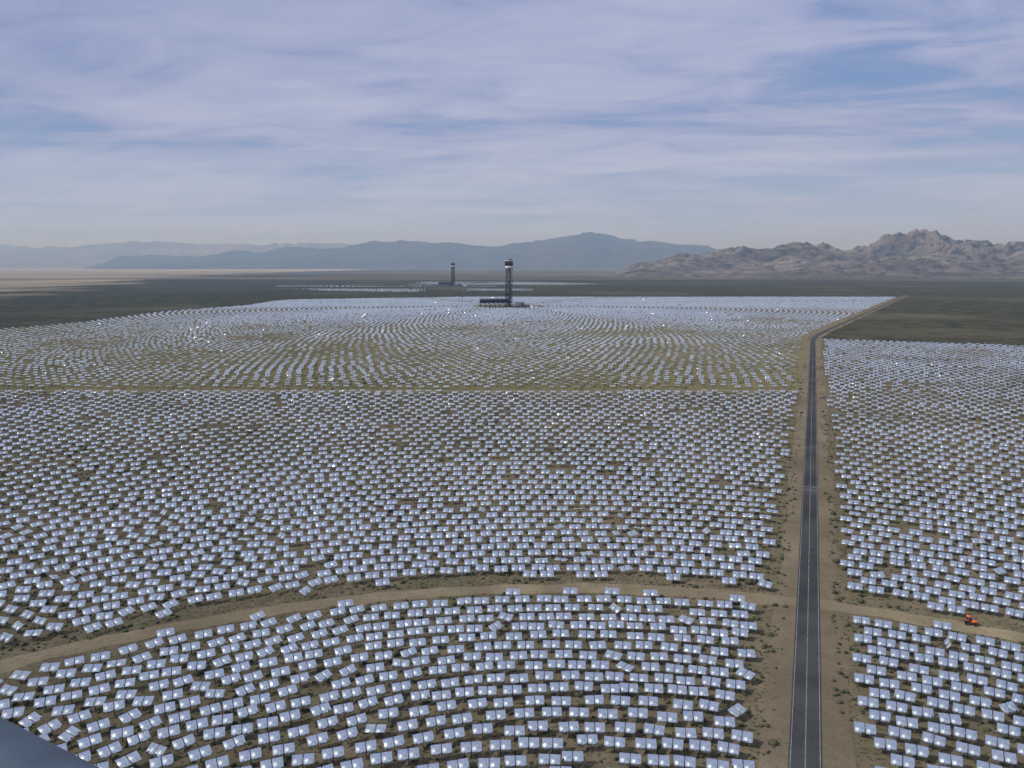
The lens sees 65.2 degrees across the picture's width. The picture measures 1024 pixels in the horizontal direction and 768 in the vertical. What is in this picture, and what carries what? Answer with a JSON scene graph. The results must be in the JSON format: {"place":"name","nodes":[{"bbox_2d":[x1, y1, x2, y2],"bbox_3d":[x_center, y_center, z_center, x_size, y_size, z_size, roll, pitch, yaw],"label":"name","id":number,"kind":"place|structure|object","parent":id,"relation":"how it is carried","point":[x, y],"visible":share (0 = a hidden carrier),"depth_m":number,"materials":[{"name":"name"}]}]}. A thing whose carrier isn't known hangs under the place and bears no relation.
{"place":"outdoors","nodes":[
{"label":"outdoors","id":0,"kind":"place"},
{"bbox_2d":[0,241,354,267],"bbox_3d":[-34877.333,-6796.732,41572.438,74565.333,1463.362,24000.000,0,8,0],"label":"mountain range","id":1,"kind":"structure","parent":0,"point":[82,256],"depth_m":42080.35,"materials":[{"name":"grey stone"}]},
{"bbox_2d":[0,390,798,390],"bbox_3d":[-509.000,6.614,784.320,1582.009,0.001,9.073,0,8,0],"label":"dirt track","id":2,"kind":"structure","parent":0,"point":[412,390],"depth_m":785.86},
{"bbox_2d":[83,232,720,268],"bbox_3d":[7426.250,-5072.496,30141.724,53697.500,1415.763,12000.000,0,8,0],"label":"mountain range","id":3,"kind":"structure","parent":0,"point":[588,250],"depth_m":27921.07,"materials":[{"name":"grey stone"}]},
{"bbox_2d":[281,282,600,291],"bbox_3d":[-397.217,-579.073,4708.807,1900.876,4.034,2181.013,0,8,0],"label":"heliostat field","id":4,"kind":"structure","parent":0,"point":[433,283],"depth_m":4502.48,"materials":[{"name":"metal"}]},
{"bbox_2d":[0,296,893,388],"bbox_3d":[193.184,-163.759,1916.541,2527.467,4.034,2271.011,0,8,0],"label":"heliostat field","id":5,"kind":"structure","parent":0,"point":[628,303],"depth_m":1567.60,"materials":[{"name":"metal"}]},
{"bbox_2d":[0,297,896,392],"bbox_3d":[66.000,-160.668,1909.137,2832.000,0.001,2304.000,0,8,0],"label":"graded field ground","id":6,"kind":"structure","parent":0,"point":[796,351],"depth_m":1102.18,"materials":[{"name":"soil"}]},
{"bbox_2d":[514,303,528,306],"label":"walls","id":7,"kind":"structure","parent":6,"relation":"on","point":[521,305],"depth_m":2321.75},
{"bbox_2d":[476,305,540,308],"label":"dirt track","id":8,"kind":"structure","parent":0,"point":[497,306],"depth_m":2320.41,"materials":[{"name":"brown soil"}]},
{"bbox_2d":[0,340,1023,767],"bbox_3d":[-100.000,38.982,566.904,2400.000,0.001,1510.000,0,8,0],"label":"graded field ground","id":9,"kind":"structure","parent":0,"point":[866,754],"depth_m":349.19,"materials":[{"name":"soil"}]},
{"bbox_2d":[0,362,1023,767],"bbox_3d":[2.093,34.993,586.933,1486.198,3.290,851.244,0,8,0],"label":"desert shrubs","id":10,"kind":"object","parent":9,"relation":"on","point":[772,742],"visible":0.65,"depth_m":385.12,"materials":[{"name":"green plant"}]},
{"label":"solar power tower","id":11,"kind":"object","parent":9,"relation":"on","visible":0},
{"bbox_2d":[0,717,98,767],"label":"ledge","id":12,"kind":"object","parent":11,"relation":"attached to","point":[20,747],"depth_m":1.37,"materials":[{"name":"paint"}]},
{"bbox_2d":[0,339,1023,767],"bbox_3d":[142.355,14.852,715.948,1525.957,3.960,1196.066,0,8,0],"label":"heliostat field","id":13,"kind":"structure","parent":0,"point":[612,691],"depth_m":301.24,"materials":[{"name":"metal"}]},
{"bbox_2d":[0,268,1023,346],"bbox_3d":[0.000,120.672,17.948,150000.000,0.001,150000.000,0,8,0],"label":"ground","id":14,"kind":"structure","parent":0,"point":[971,311],"depth_m":3725.03,"materials":[{"name":"soil"}]},
{"bbox_2d":[438,281,452,285],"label":"air cooled condenser","id":15,"kind":"object","parent":14,"relation":"on","point":[443,283],"visible":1,"depth_m":4699.28,"materials":[{"name":"paint"}]},
{"bbox_2d":[451,262,454,285],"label":"solar power tower","id":16,"kind":"structure","parent":14,"relation":"on","point":[453,269],"depth_m":4693.51,"materials":[{"name":"metal"}]},
{"bbox_2d":[479,297,509,306],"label":"air cooled condenser","id":17,"kind":"object","parent":14,"relation":"on","point":[492,300],"visible":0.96,"depth_m":2339.96,"materials":[{"name":"paint"}]},
{"bbox_2d":[505,259,512,306],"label":"solar power tower","id":18,"kind":"structure","parent":14,"relation":"on","point":[508,264],"depth_m":2332.91,"materials":[{"name":"metal"}]},
{"bbox_2d":[739,259,1023,278],"bbox_3d":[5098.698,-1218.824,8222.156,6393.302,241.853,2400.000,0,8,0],"label":"rocky foothills","id":19,"kind":"structure","parent":14,"relation":"on","point":[898,269],"depth_m":7871.29,"materials":[{"name":"stone"}]},
{"bbox_2d":[0,583,1023,673],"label":"sand track","id":20,"kind":"structure","parent":0,"point":[13,663],"depth_m":287.03,"materials":[{"name":"beige sand"}]},
{"bbox_2d":[965,614,977,626],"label":"orange tractor","id":21,"kind":"object","parent":20,"relation":"on","point":[968,619],"visible":1,"depth_m":273.27,"materials":[{"name":"paint"}]},
{"bbox_2d":[0,0,1023,250],"label":"sky","id":22,"kind":"structure","parent":0,"point":[843,125],"materials":[{"name":"blue"}]},
{"bbox_2d":[610,229,1023,277],"bbox_3d":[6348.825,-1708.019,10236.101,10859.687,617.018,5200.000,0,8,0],"label":"rocky mountains","id":23,"kind":"structure","parent":0,"point":[926,245],"depth_m":9485.64,"materials":[{"name":"stone"}]},
{"bbox_2d":[759,295,909,767],"bbox_3d":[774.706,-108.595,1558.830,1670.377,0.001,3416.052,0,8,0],"label":"dirt verge","id":24,"kind":"structure","parent":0,"point":[837,747],"depth_m":272.03,"materials":[{"name":"brown soil"}]},
{"bbox_2d":[788,296,904,767],"bbox_3d":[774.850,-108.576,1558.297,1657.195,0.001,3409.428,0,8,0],"label":"asphalt road","id":25,"kind":"structure","parent":0,"point":[808,555],"depth_m":276.48,"materials":[{"name":"grey asphalt"}]},
{"bbox_2d":[790,295,905,760],"bbox_3d":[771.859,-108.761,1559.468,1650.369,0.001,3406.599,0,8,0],"label":"road edge line","id":26,"kind":"object","parent":25,"relation":"on","point":[798,590],"visible":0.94,"depth_m":284.02,"materials":[{"name":"white paint"}]},
{"bbox_2d":[805,295,906,767],"bbox_3d":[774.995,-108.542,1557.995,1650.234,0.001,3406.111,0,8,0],"label":"road centre line","id":27,"kind":"object","parent":25,"relation":"on","point":[808,598],"visible":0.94,"depth_m":276.07,"materials":[{"name":"yellow paint"}]},
{"bbox_2d":[815,295,907,767],"bbox_3d":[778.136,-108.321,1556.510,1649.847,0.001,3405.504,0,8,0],"label":"road edge line","id":28,"kind":"object","parent":25,"relation":"on","point":[818,599],"visible":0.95,"depth_m":284.43,"materials":[{"name":"white paint"}]}
]}

